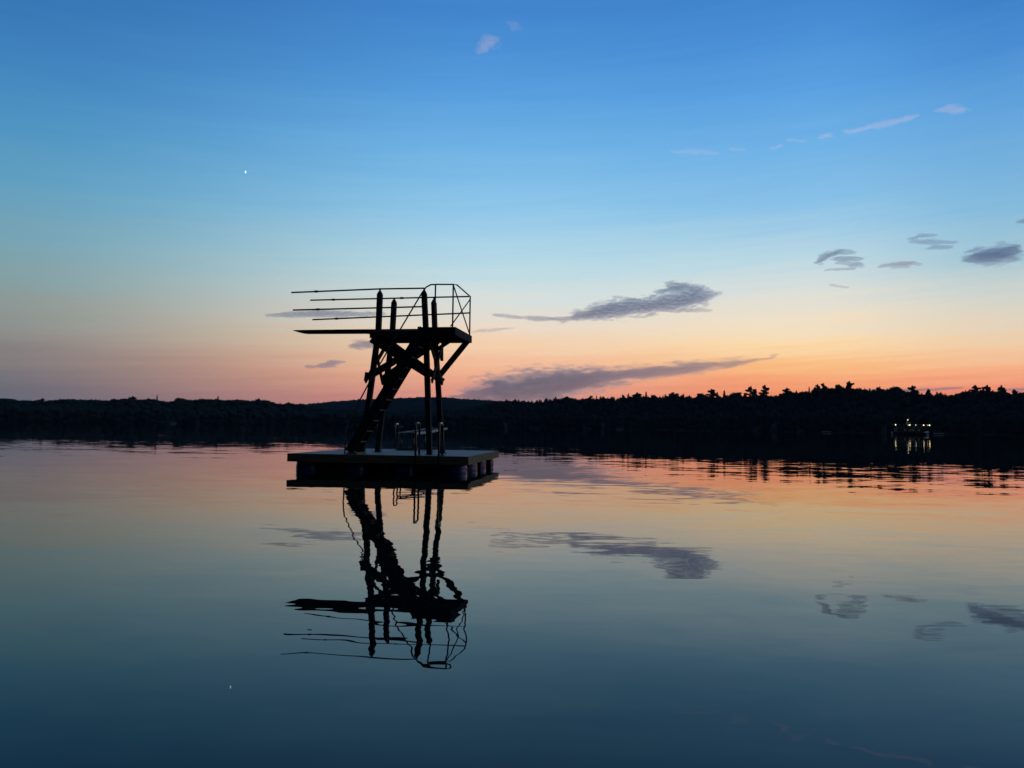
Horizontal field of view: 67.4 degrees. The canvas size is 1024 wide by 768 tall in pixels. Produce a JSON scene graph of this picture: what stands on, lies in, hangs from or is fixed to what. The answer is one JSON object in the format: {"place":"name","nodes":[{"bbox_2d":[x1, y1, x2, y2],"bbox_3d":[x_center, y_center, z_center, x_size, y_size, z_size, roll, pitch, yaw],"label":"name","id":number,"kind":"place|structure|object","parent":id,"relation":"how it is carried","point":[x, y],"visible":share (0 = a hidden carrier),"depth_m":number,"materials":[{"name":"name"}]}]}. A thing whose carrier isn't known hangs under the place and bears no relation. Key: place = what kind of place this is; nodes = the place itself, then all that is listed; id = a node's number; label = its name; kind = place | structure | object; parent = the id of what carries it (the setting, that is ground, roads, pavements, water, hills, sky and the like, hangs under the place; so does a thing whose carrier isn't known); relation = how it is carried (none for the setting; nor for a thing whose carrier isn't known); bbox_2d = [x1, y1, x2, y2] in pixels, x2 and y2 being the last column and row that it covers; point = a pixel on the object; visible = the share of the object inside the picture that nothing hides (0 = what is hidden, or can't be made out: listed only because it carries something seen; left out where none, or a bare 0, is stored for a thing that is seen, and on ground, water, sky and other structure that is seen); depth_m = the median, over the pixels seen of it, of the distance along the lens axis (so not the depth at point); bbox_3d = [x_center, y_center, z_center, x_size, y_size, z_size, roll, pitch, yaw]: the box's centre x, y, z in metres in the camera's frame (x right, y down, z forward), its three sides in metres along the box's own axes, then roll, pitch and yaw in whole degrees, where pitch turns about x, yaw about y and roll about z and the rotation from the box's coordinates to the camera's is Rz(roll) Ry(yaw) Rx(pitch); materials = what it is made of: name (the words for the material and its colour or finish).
{"place":"outdoors","nodes":[
{"label":"outdoors","id":0,"kind":"place"},
{"bbox_2d":[291,284,471,454],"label":"diving tower","id":1,"kind":"structure","parent":0,"point":[425,339],"depth_m":22.44,"materials":[{"name":"wood"}]},
{"bbox_2d":[305,397,501,411],"bbox_3d":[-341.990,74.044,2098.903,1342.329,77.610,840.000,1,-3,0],"label":"hill","id":2,"kind":"structure","parent":0,"point":[406,404],"depth_m":1916.54,"materials":[{"name":"black plant"}]},
{"bbox_2d":[300,396,503,403],"bbox_3d":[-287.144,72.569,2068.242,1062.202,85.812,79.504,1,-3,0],"label":"hillside forest","id":3,"kind":"object","parent":2,"relation":"on","point":[409,397],"visible":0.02,"depth_m":2098.58,"materials":[{"name":"black plant"}]},
{"bbox_2d":[0,422,1023,767],"bbox_3d":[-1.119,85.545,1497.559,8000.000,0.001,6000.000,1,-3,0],"label":"lake water","id":4,"kind":"structure","parent":0,"point":[206,596],"depth_m":5.76,"materials":[{"name":"blue liquid"}]},
{"bbox_2d":[287,449,498,473],"bbox_3d":[-3.411,2.687,24.148,5.202,1.100,5.680,0,-3,7],"label":"swim raft","id":5,"kind":"object","parent":4,"relation":"on","point":[451,461],"visible":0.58,"depth_m":21.65,"materials":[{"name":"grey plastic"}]},
{"bbox_2d":[377,423,398,448],"bbox_3d":[-4.378,2.620,26.994,0.789,2.487,0.554,0,-3,7],"label":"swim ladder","id":6,"kind":"object","parent":5,"relation":"attached to","point":[395,436],"visible":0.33,"depth_m":26.83,"materials":[{"name":"metal"}]},
{"bbox_2d":[396,427,446,450],"bbox_3d":[-3.152,1.956,27.714,0.740,0.772,3.950,0,-3,11],"label":"springboard","id":7,"kind":"object","parent":5,"relation":"on","point":[423,431],"visible":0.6,"depth_m":26.40,"materials":[{"name":"metal"}]},
{"bbox_2d":[414,422,444,473],"bbox_3d":[-2.310,2.317,21.310,0.829,2.507,0.554,0,-3,7],"label":"swim ladder","id":8,"kind":"object","parent":5,"relation":"attached to","point":[415,444],"visible":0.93,"depth_m":21.14,"materials":[{"name":"metal"}]},
{"bbox_2d":[891,422,929,434],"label":"excursion boat","id":9,"kind":"object","parent":4,"relation":"on","point":[908,431],"visible":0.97,"depth_m":447.28,"materials":[{"name":"brown"}]},
{"bbox_2d":[0,0,1023,403],"label":"sky","id":10,"kind":"structure","parent":0,"point":[658,198],"materials":[{"name":"blue"}]},
{"bbox_2d":[3,405,1023,435],"bbox_3d":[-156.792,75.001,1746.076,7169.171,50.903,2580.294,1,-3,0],"label":"terrain","id":11,"kind":"structure","parent":0,"point":[740,430],"depth_m":802.13,"materials":[{"name":"black"}]},
{"bbox_2d":[0,386,1023,434],"bbox_3d":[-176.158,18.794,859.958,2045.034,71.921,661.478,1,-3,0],"label":"lakeside forest","id":12,"kind":"object","parent":11,"relation":"on","point":[983,411],"visible":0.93,"depth_m":897.85,"materials":[{"name":"black plant"}]},
{"bbox_2d":[632,392,642,397],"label":"pine tree","id":13,"kind":"object","parent":11,"relation":"on","point":[636,395],"visible":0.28,"depth_m":1037.55,"materials":[{"name":"black plant"}]},
{"bbox_2d":[668,392,678,398],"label":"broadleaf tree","id":14,"kind":"object","parent":11,"relation":"on","point":[672,394],"visible":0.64,"depth_m":991.05,"materials":[{"name":"black plant"}]},
{"bbox_2d":[705,389,718,399],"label":"pine tree","id":15,"kind":"object","parent":11,"relation":"on","point":[712,392],"visible":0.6,"depth_m":969.90,"materials":[{"name":"black plant"}]},
{"bbox_2d":[729,392,741,396],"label":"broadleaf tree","id":16,"kind":"object","parent":11,"relation":"on","point":[737,394],"visible":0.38,"depth_m":949.35,"materials":[{"name":"black plant"}]},
{"bbox_2d":[743,386,756,395],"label":"pine tree","id":17,"kind":"object","parent":11,"relation":"on","point":[751,393],"visible":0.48,"depth_m":946.68,"materials":[{"name":"black plant"}]},
{"bbox_2d":[758,385,769,394],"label":"pine tree","id":18,"kind":"object","parent":11,"relation":"on","point":[765,390],"visible":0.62,"depth_m":917.45,"materials":[{"name":"black plant"}]},
{"bbox_2d":[782,388,792,401],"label":"pine tree","id":19,"kind":"object","parent":11,"relation":"on","point":[786,391],"visible":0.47,"depth_m":907.73,"materials":[{"name":"black plant"}]},
{"bbox_2d":[814,384,821,391],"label":"pine tree","id":20,"kind":"object","parent":11,"relation":"on","point":[818,387],"visible":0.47,"depth_m":887.31,"materials":[{"name":"black plant"}]},
{"bbox_2d":[845,381,853,389],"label":"pine tree","id":21,"kind":"object","parent":11,"relation":"on","point":[848,385],"visible":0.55,"depth_m":864.80,"materials":[{"name":"black plant"}]},
{"bbox_2d":[907,385,918,392],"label":"pine tree","id":22,"kind":"object","parent":11,"relation":"on","point":[912,388],"visible":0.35,"depth_m":834.16,"materials":[{"name":"black plant"}]},
{"bbox_2d":[969,385,980,391],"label":"pine tree","id":23,"kind":"object","parent":11,"relation":"on","point":[975,388],"visible":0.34,"depth_m":811.59,"materials":[{"name":"black plant"}]},
{"bbox_2d":[997,385,1007,393],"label":"pine tree","id":24,"kind":"object","parent":11,"relation":"on","point":[1001,388],"visible":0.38,"depth_m":796.19,"materials":[{"name":"black plant"}]}
]}

